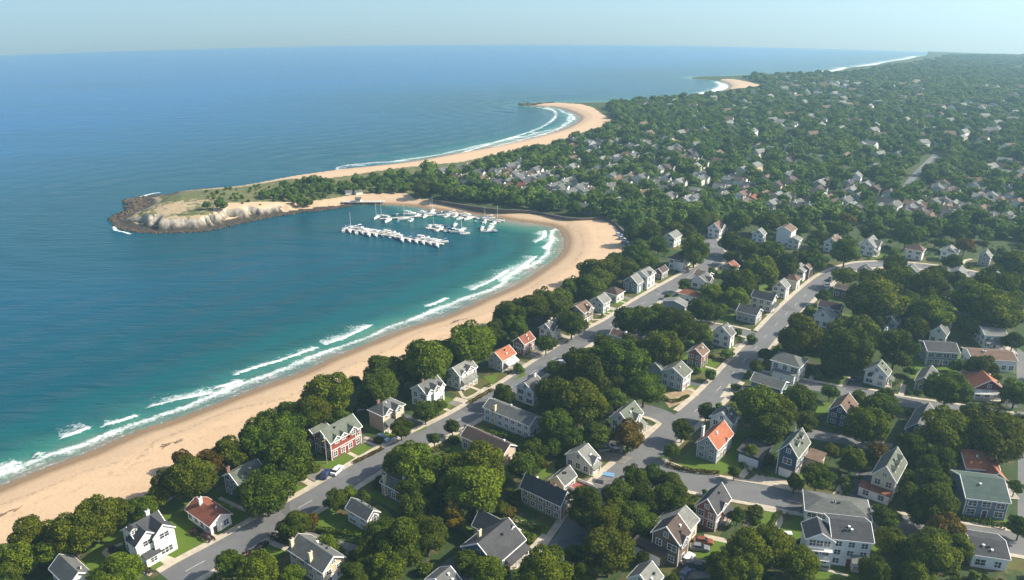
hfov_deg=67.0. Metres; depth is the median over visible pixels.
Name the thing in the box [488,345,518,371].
house
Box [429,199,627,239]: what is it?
sea wall
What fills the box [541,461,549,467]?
shrub
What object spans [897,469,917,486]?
tree
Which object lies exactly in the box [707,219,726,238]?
house
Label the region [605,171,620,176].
house
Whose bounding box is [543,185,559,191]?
house
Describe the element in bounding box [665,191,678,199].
house
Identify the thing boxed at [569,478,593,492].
deck
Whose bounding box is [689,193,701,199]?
house
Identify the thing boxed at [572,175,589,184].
house
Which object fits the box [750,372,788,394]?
house
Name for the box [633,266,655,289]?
house
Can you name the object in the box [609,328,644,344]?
house
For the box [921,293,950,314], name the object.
tree
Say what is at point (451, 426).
tree
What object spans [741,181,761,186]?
house
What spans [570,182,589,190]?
house
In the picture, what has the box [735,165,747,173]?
house
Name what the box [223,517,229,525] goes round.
window
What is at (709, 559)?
tree
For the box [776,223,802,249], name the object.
house
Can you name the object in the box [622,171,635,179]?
house
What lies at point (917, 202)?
house
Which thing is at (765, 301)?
house
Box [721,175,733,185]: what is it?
house
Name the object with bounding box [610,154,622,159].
house
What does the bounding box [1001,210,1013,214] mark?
house
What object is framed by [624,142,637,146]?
house
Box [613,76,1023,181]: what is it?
distant houses
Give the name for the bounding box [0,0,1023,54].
sky
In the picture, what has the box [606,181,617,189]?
house
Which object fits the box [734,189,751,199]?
house
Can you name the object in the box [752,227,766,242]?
house
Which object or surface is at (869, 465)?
shrub
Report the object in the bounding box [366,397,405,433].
house
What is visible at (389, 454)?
tree
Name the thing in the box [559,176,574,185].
house
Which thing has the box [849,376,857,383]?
car
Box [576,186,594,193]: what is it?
house
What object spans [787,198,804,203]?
house
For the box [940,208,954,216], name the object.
house
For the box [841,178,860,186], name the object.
house
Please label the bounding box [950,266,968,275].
house
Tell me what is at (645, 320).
tree
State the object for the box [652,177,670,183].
house
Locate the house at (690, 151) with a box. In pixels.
[685,148,696,154]
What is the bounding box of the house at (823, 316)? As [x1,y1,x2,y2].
[813,306,836,327]
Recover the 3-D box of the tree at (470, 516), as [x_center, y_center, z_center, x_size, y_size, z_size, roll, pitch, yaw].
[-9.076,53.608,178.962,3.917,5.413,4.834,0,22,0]
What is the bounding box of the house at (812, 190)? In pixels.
[809,188,826,195]
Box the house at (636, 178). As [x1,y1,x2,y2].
[633,173,649,183]
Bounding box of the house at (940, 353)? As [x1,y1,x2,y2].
[918,340,960,365]
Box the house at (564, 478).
[548,465,577,491]
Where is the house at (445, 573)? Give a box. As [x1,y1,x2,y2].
[424,565,461,579]
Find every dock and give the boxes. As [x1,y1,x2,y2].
[345,225,444,244]
[380,211,460,218]
[462,213,500,222]
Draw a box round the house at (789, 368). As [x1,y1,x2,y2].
[770,351,808,383]
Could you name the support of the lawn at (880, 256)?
on the ground at (178, 211)
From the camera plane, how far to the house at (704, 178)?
500.31 m
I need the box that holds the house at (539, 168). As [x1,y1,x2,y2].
[528,165,543,172]
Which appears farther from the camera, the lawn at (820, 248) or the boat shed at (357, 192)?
the boat shed at (357, 192)
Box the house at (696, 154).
[690,152,702,160]
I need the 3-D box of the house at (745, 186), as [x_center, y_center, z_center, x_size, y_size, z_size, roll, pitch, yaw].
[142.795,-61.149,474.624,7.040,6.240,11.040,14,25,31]
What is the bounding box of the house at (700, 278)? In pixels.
[691,269,713,288]
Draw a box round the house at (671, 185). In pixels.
[667,181,683,192]
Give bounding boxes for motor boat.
[351,224,363,228]
[382,229,395,233]
[399,234,403,241]
[403,210,415,214]
[415,234,429,239]
[433,240,438,247]
[434,226,443,231]
[438,238,448,242]
[450,228,463,232]
[464,214,473,220]
[482,215,494,219]
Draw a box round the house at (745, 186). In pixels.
[741,185,751,189]
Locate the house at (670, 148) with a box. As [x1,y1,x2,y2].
[665,145,677,151]
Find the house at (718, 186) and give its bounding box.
[711,183,726,193]
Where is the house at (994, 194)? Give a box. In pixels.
[985,190,1000,197]
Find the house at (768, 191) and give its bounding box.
[757,189,773,194]
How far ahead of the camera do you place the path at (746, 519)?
183.63 m
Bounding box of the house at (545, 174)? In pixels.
[536,172,549,179]
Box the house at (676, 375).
[648,360,692,390]
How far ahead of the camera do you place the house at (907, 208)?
426.17 m
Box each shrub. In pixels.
[307,463,320,473]
[336,545,342,552]
[344,405,356,413]
[371,474,382,488]
[373,436,383,443]
[415,562,432,576]
[444,531,452,539]
[448,435,460,444]
[500,505,517,516]
[505,487,512,494]
[509,489,522,503]
[522,532,533,543]
[532,330,538,336]
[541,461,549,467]
[555,460,565,469]
[668,572,680,579]
[688,501,694,509]
[730,402,737,411]
[732,391,737,399]
[747,504,763,518]
[748,515,761,525]
[764,451,775,463]
[771,345,782,350]
[838,475,853,484]
[858,461,872,470]
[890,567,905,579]
[906,408,914,416]
[951,570,959,576]
[980,573,990,579]
[981,240,989,244]
[998,248,1007,254]
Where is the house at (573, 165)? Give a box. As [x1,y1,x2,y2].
[564,162,579,172]
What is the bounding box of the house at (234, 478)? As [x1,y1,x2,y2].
[222,458,261,500]
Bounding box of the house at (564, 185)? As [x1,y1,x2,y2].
[554,182,570,189]
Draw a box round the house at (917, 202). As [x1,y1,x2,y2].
[913,199,924,206]
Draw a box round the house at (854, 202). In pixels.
[844,201,857,211]
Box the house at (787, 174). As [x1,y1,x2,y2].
[782,170,797,178]
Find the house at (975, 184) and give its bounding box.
[966,181,982,188]
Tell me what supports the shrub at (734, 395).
on the ground at (178, 211)
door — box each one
[212,524,218,534]
[332,571,337,579]
[634,546,659,565]
[738,454,757,467]
[778,467,791,477]
[844,558,851,566]
[980,510,987,517]
[984,560,992,569]
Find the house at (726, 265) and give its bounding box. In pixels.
[721,260,739,275]
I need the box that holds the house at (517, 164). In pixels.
[502,161,521,168]
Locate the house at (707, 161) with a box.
[694,159,709,168]
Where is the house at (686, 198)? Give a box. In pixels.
[679,194,691,201]
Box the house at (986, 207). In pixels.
[979,204,991,210]
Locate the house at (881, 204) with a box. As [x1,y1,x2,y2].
[876,202,887,215]
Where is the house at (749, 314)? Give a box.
[736,304,763,324]
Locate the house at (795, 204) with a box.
[787,202,809,207]
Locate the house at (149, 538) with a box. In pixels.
[120,509,177,566]
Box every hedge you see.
[107,545,153,574]
[188,527,215,542]
[241,540,268,556]
[268,532,289,544]
[308,524,358,538]
[353,446,383,462]
[462,425,531,442]
[467,388,493,402]
[488,512,545,533]
[661,394,689,401]
[665,462,719,475]
[769,509,781,526]
[957,514,1005,529]
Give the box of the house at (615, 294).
[604,287,624,302]
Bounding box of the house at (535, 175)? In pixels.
[525,172,543,178]
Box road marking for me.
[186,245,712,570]
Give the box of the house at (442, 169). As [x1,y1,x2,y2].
[436,166,447,176]
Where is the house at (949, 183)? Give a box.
[936,179,952,186]
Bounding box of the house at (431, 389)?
[410,374,445,404]
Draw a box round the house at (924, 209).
[914,205,933,212]
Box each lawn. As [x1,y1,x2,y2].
[46,560,93,579]
[82,491,248,576]
[210,484,286,505]
[258,545,283,561]
[273,554,368,579]
[296,486,306,491]
[310,434,363,468]
[317,508,343,533]
[331,442,372,464]
[340,513,380,538]
[362,422,411,437]
[369,475,443,512]
[374,505,392,518]
[405,396,452,415]
[410,421,426,432]
[444,377,488,396]
[450,440,518,479]
[460,523,473,537]
[482,364,516,375]
[483,373,497,383]
[483,420,541,438]
[514,371,524,379]
[514,520,559,538]
[516,350,535,359]
[520,503,571,520]
[536,460,555,479]
[610,299,627,305]
[634,534,705,579]
[659,381,696,390]
[667,240,682,250]
[668,451,740,474]
[682,354,720,372]
[683,439,741,458]
[694,540,724,558]
[695,512,728,536]
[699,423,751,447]
[708,341,735,350]
[713,270,721,277]
[720,313,733,321]
[754,511,775,527]
[759,284,767,290]
[768,465,806,483]
[780,516,803,538]
[785,245,811,251]
[810,307,851,321]
[813,544,890,579]
[815,402,830,416]
[818,244,829,253]
[819,375,849,386]
[823,418,850,431]
[829,288,845,299]
[861,251,885,259]
[863,378,889,388]
[871,479,900,507]
[902,254,928,262]
[905,379,932,394]
[907,372,918,378]
[911,354,964,371]
[922,332,960,344]
[929,324,964,337]
[932,255,968,266]
[955,504,1006,521]
[964,558,1008,573]
[968,337,1005,349]
[969,258,994,267]
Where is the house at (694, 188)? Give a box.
[688,186,702,190]
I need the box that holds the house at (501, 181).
[492,178,506,184]
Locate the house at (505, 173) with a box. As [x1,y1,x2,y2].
[494,171,512,178]
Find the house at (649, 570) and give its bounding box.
[626,560,663,579]
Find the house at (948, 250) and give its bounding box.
[939,244,959,258]
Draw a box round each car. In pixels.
[320,468,331,479]
[330,465,343,475]
[375,433,390,441]
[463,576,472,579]
[598,445,613,452]
[609,442,625,448]
[677,566,692,579]
[680,552,694,562]
[681,559,698,567]
[690,542,709,552]
[690,560,706,570]
[693,535,713,545]
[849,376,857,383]
[857,443,867,449]
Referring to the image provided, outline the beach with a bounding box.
[0,79,758,547]
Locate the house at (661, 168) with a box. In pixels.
[655,164,669,174]
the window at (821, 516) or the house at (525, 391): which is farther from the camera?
the house at (525, 391)
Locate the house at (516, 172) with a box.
[510,169,522,175]
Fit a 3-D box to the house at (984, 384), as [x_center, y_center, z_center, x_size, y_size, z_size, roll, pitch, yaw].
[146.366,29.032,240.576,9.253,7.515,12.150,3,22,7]
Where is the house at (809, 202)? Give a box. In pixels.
[804,200,813,204]
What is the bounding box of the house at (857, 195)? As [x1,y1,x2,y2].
[852,191,860,201]
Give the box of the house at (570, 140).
[567,137,578,143]
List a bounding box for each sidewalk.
[155,237,705,572]
[194,238,726,579]
[540,260,978,551]
[572,267,971,566]
[600,411,660,423]
[661,458,1011,531]
[688,490,1023,558]
[696,320,750,330]
[756,370,1014,413]
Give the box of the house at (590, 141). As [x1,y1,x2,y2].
[584,139,595,145]
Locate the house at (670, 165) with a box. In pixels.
[662,163,675,172]
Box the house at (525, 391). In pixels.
[515,372,541,406]
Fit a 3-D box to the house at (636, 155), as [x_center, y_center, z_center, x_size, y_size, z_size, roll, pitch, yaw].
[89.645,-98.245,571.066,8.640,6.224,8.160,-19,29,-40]
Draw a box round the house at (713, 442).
[695,420,733,463]
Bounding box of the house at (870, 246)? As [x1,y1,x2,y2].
[858,235,881,257]
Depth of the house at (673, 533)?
169.20 m
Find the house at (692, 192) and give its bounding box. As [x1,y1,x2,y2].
[682,189,698,194]
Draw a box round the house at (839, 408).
[827,393,858,427]
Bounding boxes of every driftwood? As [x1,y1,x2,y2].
[0,505,22,516]
[160,438,183,448]
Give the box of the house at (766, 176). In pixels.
[760,174,772,180]
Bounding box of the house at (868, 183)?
[860,180,874,186]
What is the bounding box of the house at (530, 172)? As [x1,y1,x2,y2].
[524,170,535,174]
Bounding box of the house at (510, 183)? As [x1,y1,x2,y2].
[502,182,515,187]
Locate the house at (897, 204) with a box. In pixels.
[888,200,903,211]
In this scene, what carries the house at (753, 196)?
on the ground at (178, 211)
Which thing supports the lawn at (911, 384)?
on the ground at (178, 211)
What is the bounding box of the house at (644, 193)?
[641,188,649,197]
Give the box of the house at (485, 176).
[479,174,490,179]
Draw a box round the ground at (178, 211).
[0,51,1023,579]
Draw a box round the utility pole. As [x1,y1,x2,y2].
[322,436,326,462]
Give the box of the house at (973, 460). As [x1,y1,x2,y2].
[954,448,1008,483]
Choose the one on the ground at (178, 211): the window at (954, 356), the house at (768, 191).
the house at (768, 191)
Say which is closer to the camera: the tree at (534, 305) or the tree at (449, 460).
the tree at (449, 460)
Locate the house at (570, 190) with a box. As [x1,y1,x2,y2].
[562,188,577,197]
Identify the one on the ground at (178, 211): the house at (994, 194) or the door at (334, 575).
the house at (994, 194)
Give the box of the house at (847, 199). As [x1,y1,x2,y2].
[840,195,855,203]
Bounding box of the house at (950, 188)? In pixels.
[944,186,961,190]
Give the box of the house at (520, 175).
[512,171,529,178]
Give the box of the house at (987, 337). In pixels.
[973,325,1007,348]
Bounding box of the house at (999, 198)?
[995,196,1011,201]
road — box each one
[160,234,724,579]
[548,262,979,564]
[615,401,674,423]
[651,458,1023,554]
[709,324,755,336]
[745,370,1023,419]
[795,426,892,450]
[903,154,938,185]
[1017,348,1023,516]
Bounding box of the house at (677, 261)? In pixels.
[668,251,689,270]
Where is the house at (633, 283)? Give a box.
[623,273,643,292]
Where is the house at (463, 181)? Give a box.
[459,178,468,185]
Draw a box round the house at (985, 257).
[977,249,992,266]
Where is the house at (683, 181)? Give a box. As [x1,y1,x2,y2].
[670,177,687,185]
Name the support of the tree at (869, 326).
on the ground at (178, 211)
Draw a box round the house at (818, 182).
[812,178,828,186]
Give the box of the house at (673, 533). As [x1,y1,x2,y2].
[633,505,699,567]
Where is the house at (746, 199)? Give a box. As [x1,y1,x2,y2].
[740,197,752,201]
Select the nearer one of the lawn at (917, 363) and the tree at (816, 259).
the lawn at (917, 363)
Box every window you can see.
[142,538,152,547]
[150,555,157,562]
[158,529,169,539]
[161,543,173,555]
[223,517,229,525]
[326,568,331,576]
[336,561,341,569]
[391,491,395,498]
[420,393,425,400]
[575,462,579,469]
[583,465,587,472]
[655,537,661,545]
[667,542,676,552]
[667,554,673,562]
[698,508,704,515]
[707,520,712,528]
[708,512,713,520]
[782,457,791,464]
[790,367,797,373]
[806,512,816,517]
[808,539,816,545]
[816,540,823,546]
[817,514,824,519]
[823,540,831,547]
[831,557,839,562]
[833,549,840,554]
[835,540,842,546]
[846,550,853,555]
[848,542,855,547]
[859,551,866,555]
[861,543,868,549]
[862,489,868,495]
[865,378,872,382]
[874,477,880,484]
[877,494,884,501]
[885,481,891,488]
[926,359,932,363]
[935,353,942,357]
[951,354,957,358]
[965,508,975,514]
[967,500,977,506]
[974,558,986,565]
[981,501,991,507]
[993,511,1003,517]
[993,561,1002,568]
[995,503,1005,509]
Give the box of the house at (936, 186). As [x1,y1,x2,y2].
[930,182,947,191]
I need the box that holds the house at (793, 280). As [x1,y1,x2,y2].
[785,274,801,289]
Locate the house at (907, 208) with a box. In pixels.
[897,206,914,218]
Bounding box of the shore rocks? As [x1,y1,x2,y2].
[108,102,553,233]
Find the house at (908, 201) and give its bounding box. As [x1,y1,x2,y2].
[903,199,928,206]
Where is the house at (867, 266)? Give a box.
[856,264,872,276]
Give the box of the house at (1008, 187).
[1003,183,1013,191]
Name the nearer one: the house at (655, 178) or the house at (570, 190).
the house at (570, 190)
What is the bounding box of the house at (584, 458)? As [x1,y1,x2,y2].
[564,443,602,476]
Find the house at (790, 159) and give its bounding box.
[783,156,795,164]
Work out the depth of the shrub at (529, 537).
175.53 m
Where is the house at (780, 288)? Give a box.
[772,278,790,298]
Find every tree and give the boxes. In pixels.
[0,541,36,574]
[0,561,23,579]
[6,513,51,548]
[29,539,65,564]
[42,511,96,558]
[73,494,119,542]
[84,551,146,579]
[111,497,135,527]
[127,495,158,521]
[145,483,171,510]
[150,467,183,501]
[161,455,214,500]
[171,448,191,462]
[194,460,219,493]
[196,447,226,472]
[212,434,250,470]
[214,549,245,579]
[233,464,296,518]
[235,548,278,579]
[238,420,280,463]
[238,431,253,459]
[242,408,279,438]
[260,433,312,484]
[271,410,307,440]
[273,401,295,414]
[274,510,311,538]
[280,564,306,579]
[285,394,332,427]
[289,401,321,437]
[300,371,353,414]
[307,512,318,526]
[317,534,339,549]
[321,487,346,512]
[327,409,349,424]
[340,560,368,579]
[343,485,356,498]
[348,535,377,561]
[349,375,361,390]
[355,366,398,404]
[356,393,375,412]
[356,552,379,579]
[358,490,370,502]
[361,518,389,543]
[363,355,397,378]
[367,548,407,579]
[375,516,421,566]
[381,439,431,479]
[382,516,396,526]
[384,449,398,467]
[387,525,422,569]
[388,354,412,388]
[389,416,412,440]
[394,442,442,485]
[394,478,427,500]
[398,491,430,519]
[402,338,453,383]
[408,477,434,497]
[411,182,429,197]
[412,400,439,424]
[413,515,447,556]
[420,178,433,194]
[427,433,440,447]
[430,180,444,195]
[432,398,447,415]
[434,452,464,494]
[438,184,452,200]
[439,319,496,361]
[442,465,504,511]
[443,419,459,434]
[444,501,463,532]
[445,338,466,364]
[453,549,483,576]
[457,439,505,483]
[464,510,476,530]
[470,555,511,579]
[486,326,498,343]
[487,318,508,344]
[492,299,527,322]
[492,308,508,330]
[492,383,516,403]
[495,501,509,517]
[504,315,528,338]
[506,452,540,479]
[513,294,550,326]
[518,543,574,579]
[519,437,549,466]
[533,286,556,319]
[534,376,563,410]
[535,334,557,354]
[538,407,575,441]
[540,290,570,316]
[544,360,559,373]
[545,437,562,457]
[549,312,562,319]
[549,377,608,427]
[551,365,567,378]
[553,287,573,307]
[557,310,589,339]
[557,353,610,392]
[558,427,584,449]
[559,277,579,300]
[562,428,584,443]
[564,346,582,361]
[564,543,584,564]
[566,485,602,526]
[568,561,594,579]
[572,274,600,299]
[573,348,604,367]
[576,259,597,275]
[580,526,635,577]
[582,506,621,536]
[583,420,612,450]
[585,269,611,294]
[591,258,620,280]
[592,339,643,378]
[593,335,625,348]
[601,478,633,503]
[602,387,627,414]
[603,497,635,534]
[608,252,623,258]
[608,375,626,393]
[611,257,639,283]
[612,306,636,332]
[613,417,644,452]
[619,244,638,259]
[620,333,641,348]
[620,463,649,488]
[620,500,658,538]
[623,224,643,242]
[625,370,666,407]
[628,487,659,513]
[631,238,649,250]
[632,305,659,335]
[634,248,658,269]
[636,550,649,562]
[637,347,651,371]
[640,222,661,240]
[640,330,684,364]
[644,463,664,487]
[650,235,667,254]
[650,304,665,334]
[653,471,684,491]
[653,481,691,513]
[655,307,703,341]
[663,443,679,460]
[667,221,683,231]
[672,418,694,442]
[678,278,691,289]
[679,224,697,237]
[680,233,709,267]
[685,207,711,230]
[686,297,716,321]
[691,323,712,342]
[698,402,715,421]
[699,282,722,301]
[703,554,718,572]
[707,213,720,226]
[707,549,743,579]
[711,303,724,322]
[717,230,743,250]
[718,303,728,313]
[719,549,763,579]
[721,210,748,232]
[721,265,757,296]
[722,287,749,310]
[723,250,739,260]
[726,525,774,571]
[728,466,740,480]
[728,506,745,525]
[734,238,754,258]
[735,384,785,429]
[741,243,767,260]
[742,254,779,289]
[744,214,752,229]
[744,444,758,456]
[749,359,764,371]
[750,412,789,442]
[756,211,780,235]
[756,523,795,568]
[758,348,772,363]
[761,393,799,425]
[762,241,785,258]
[773,252,799,277]
[777,312,824,357]
[778,216,787,226]
[782,544,821,579]
[783,383,817,412]
[787,472,803,492]
[789,216,811,235]
[791,249,808,263]
[795,410,817,432]
[801,462,837,490]
[806,248,819,253]
[806,251,829,273]
[807,228,828,244]
[815,289,831,300]
[819,328,875,374]
[820,385,840,401]
[821,354,841,377]
[823,443,839,459]
[826,318,857,337]
[827,220,853,235]
[830,238,861,266]
[830,267,859,283]
[839,445,867,472]
[840,213,856,225]
[843,272,911,324]
[843,314,882,345]
[843,406,890,442]
[852,389,865,402]
[857,554,891,579]
[858,392,897,424]
[859,222,888,239]
[859,268,870,277]
[864,439,887,464]
[865,309,885,326]
[870,267,885,278]
[870,503,902,528]
[873,526,906,555]
[874,388,896,397]
[876,328,921,369]
[881,393,903,414]
[882,265,916,291]
[883,255,908,265]
[883,261,901,270]
[891,222,922,249]
[893,432,928,464]
[895,283,906,293]
[897,314,929,341]
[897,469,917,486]
[898,296,921,317]
[898,481,918,505]
[900,289,921,298]
[900,556,936,579]
[902,482,960,524]
[904,526,963,577]
[909,294,956,333]
[911,269,950,296]
[913,404,975,454]
[913,467,952,487]
[915,454,941,471]
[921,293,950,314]
[922,372,974,408]
[923,440,958,474]
[924,222,941,238]
[924,265,954,280]
[924,511,967,534]
[940,254,963,269]
[943,279,996,317]
[948,271,969,288]
[949,223,968,242]
[949,532,974,562]
[951,480,956,489]
[954,314,981,337]
[955,236,976,255]
[956,402,1023,464]
[959,403,979,413]
[964,355,999,378]
[968,289,1023,328]
[974,265,1023,304]
[991,251,1023,273]
[998,381,1023,408]
[999,332,1023,350]
[1003,413,1023,434]
[1004,514,1023,540]
[1007,249,1023,259]
[1007,480,1023,496]
[1010,271,1023,292]
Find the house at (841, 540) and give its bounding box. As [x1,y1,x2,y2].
[800,513,874,572]
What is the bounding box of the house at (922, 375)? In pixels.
[913,365,937,390]
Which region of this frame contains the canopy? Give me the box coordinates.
[602,471,613,481]
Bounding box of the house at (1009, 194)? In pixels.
[1002,191,1015,198]
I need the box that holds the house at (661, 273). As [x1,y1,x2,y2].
[655,265,668,279]
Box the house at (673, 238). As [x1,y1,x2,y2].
[662,229,681,246]
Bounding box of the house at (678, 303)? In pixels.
[662,297,687,309]
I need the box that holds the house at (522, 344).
[512,331,535,355]
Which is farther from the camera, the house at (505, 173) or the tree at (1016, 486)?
the house at (505, 173)
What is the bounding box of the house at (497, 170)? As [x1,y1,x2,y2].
[488,167,502,174]
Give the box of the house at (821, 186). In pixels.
[813,184,828,194]
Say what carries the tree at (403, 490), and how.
on the lawn at (378, 495)
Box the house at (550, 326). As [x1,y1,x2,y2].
[538,317,560,342]
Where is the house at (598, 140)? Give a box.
[595,138,605,144]
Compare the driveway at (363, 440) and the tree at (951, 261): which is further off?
the tree at (951, 261)
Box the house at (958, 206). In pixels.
[954,202,964,209]
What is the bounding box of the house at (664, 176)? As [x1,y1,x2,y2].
[660,172,671,179]
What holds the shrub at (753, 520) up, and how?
on the ground at (178, 211)
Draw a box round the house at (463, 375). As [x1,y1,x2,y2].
[446,358,478,390]
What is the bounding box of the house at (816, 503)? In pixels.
[802,489,872,522]
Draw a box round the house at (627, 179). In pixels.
[617,177,632,182]
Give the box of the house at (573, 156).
[568,155,580,159]
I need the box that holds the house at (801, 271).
[788,263,807,280]
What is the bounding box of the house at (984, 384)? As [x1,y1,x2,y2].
[959,367,1003,401]
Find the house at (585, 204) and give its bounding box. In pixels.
[581,202,600,215]
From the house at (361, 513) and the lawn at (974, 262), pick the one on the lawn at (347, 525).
the house at (361, 513)
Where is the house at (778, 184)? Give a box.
[770,180,786,189]
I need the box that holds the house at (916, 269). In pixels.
[906,263,920,274]
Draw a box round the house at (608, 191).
[604,189,624,195]
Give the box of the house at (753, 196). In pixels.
[745,194,758,199]
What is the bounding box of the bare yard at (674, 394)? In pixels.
[663,388,699,407]
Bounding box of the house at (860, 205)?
[855,203,867,211]
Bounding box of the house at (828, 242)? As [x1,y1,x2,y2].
[823,234,841,251]
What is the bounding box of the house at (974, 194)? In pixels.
[971,192,987,199]
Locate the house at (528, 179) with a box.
[518,176,536,182]
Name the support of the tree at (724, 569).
on the ground at (178, 211)
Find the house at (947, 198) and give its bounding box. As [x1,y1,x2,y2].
[938,196,951,203]
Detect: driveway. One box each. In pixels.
[279,530,356,552]
[307,468,333,480]
[362,435,378,447]
[404,414,424,425]
[430,557,464,579]
[448,400,461,406]
[526,350,541,358]
[557,533,585,562]
[584,476,609,485]
[591,440,623,454]
[596,451,631,463]
[614,226,630,245]
[688,558,710,577]
[690,380,701,386]
[719,384,745,397]
[733,343,751,350]
[749,474,789,489]
[847,375,862,390]
[848,462,871,504]
[1004,346,1017,353]
[1005,399,1017,407]
[1007,484,1019,499]
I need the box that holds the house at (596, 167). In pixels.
[590,165,603,169]
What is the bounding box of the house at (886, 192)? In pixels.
[882,188,899,197]
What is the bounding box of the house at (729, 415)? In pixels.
[709,404,739,434]
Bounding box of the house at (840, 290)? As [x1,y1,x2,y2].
[833,283,849,298]
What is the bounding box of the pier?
[342,197,384,204]
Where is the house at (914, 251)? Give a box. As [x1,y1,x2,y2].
[905,244,925,260]
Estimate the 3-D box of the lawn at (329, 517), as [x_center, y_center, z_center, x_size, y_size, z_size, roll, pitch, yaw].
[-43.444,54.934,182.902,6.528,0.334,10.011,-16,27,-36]
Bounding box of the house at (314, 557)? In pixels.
[287,533,345,579]
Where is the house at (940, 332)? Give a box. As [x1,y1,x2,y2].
[928,321,950,340]
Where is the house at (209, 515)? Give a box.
[184,496,232,534]
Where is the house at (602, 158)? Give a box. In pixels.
[599,156,611,163]
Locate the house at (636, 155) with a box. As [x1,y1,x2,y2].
[629,152,639,161]
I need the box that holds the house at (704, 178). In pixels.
[691,174,710,184]
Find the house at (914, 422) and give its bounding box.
[904,402,934,437]
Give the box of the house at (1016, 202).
[1010,197,1023,209]
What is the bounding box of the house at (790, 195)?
[778,191,795,202]
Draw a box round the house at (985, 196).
[974,193,992,199]
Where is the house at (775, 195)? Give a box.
[770,190,783,198]
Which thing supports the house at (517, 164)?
on the ground at (178, 211)
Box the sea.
[0,45,927,485]
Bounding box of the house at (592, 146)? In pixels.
[587,144,600,149]
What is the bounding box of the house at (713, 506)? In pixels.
[694,482,733,531]
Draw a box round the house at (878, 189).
[868,184,885,195]
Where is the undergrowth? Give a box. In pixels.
[136,228,1021,579]
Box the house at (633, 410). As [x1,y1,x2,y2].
[609,400,647,434]
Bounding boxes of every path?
[101,543,151,575]
[160,555,173,562]
[218,497,254,513]
[268,541,287,550]
[301,479,312,484]
[364,440,377,445]
[453,397,466,402]
[458,384,491,398]
[525,533,545,555]
[645,423,661,438]
[704,534,726,542]
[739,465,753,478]
[743,500,750,525]
[763,508,798,515]
[774,512,782,528]
[796,543,847,576]
[833,473,848,494]
[842,376,850,384]
[898,384,906,394]
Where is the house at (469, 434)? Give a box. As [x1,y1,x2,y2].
[460,425,516,465]
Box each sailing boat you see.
[376,201,387,216]
[397,204,409,219]
[423,211,435,214]
[492,206,504,221]
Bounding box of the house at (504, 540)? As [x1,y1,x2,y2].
[460,509,530,573]
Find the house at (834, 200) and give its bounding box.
[830,198,843,202]
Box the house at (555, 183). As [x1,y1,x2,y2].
[548,181,561,186]
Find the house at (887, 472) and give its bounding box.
[857,446,907,504]
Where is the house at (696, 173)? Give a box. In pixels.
[692,172,711,180]
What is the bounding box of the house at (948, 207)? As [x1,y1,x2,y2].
[941,205,953,209]
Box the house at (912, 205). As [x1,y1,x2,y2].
[905,202,918,208]
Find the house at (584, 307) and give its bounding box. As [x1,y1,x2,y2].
[569,300,594,321]
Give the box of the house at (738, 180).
[733,176,747,187]
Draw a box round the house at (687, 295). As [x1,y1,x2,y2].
[678,289,700,301]
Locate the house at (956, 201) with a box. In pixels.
[947,199,964,203]
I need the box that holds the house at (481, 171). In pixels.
[475,168,486,175]
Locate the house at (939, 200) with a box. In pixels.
[928,197,945,204]
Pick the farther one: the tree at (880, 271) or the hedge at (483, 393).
the tree at (880, 271)
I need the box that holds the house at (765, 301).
[750,289,778,312]
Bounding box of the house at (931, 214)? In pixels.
[922,212,940,220]
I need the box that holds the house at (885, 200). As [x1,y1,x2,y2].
[873,195,895,203]
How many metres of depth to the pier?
460.68 m
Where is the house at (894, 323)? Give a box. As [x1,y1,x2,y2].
[879,313,901,331]
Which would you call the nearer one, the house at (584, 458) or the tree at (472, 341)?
the house at (584, 458)
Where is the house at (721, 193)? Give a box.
[714,190,729,197]
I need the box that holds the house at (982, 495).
[950,469,1011,519]
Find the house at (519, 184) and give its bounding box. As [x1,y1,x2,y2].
[516,182,525,187]
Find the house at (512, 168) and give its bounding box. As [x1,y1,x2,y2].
[502,166,516,171]
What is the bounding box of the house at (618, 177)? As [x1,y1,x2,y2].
[613,175,622,179]
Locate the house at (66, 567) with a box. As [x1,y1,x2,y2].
[48,554,91,579]
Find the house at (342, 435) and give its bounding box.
[306,413,362,459]
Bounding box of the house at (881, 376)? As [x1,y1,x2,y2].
[863,359,894,388]
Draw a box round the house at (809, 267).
[804,262,813,278]
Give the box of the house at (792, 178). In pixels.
[785,175,797,184]
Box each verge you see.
[156,262,691,568]
[206,249,737,579]
[527,257,980,546]
[585,268,969,579]
[650,487,1023,571]
[671,455,1002,526]
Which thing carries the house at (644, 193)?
on the ground at (178, 211)
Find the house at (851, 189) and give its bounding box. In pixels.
[844,185,856,194]
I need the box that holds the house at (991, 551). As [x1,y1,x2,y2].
[966,529,1011,570]
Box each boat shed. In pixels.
[345,190,352,194]
[354,189,362,194]
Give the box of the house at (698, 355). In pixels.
[686,343,709,367]
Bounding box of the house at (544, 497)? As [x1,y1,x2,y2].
[519,472,571,520]
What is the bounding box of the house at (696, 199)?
[687,198,703,203]
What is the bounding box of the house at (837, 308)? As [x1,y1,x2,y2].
[817,299,844,318]
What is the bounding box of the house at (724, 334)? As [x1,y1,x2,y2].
[712,323,735,348]
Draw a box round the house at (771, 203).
[765,198,781,210]
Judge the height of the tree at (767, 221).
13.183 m
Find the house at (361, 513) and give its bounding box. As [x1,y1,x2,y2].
[344,497,380,529]
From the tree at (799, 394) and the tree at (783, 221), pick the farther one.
the tree at (783, 221)
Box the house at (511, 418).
[482,398,540,436]
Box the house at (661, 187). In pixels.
[657,184,667,190]
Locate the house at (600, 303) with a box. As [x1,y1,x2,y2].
[590,292,610,313]
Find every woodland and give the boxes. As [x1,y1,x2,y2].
[201,96,1023,579]
[643,62,1023,117]
[911,53,1023,67]
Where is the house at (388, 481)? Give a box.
[379,472,405,502]
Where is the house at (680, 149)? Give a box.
[673,147,685,150]
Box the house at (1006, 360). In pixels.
[960,347,1018,371]

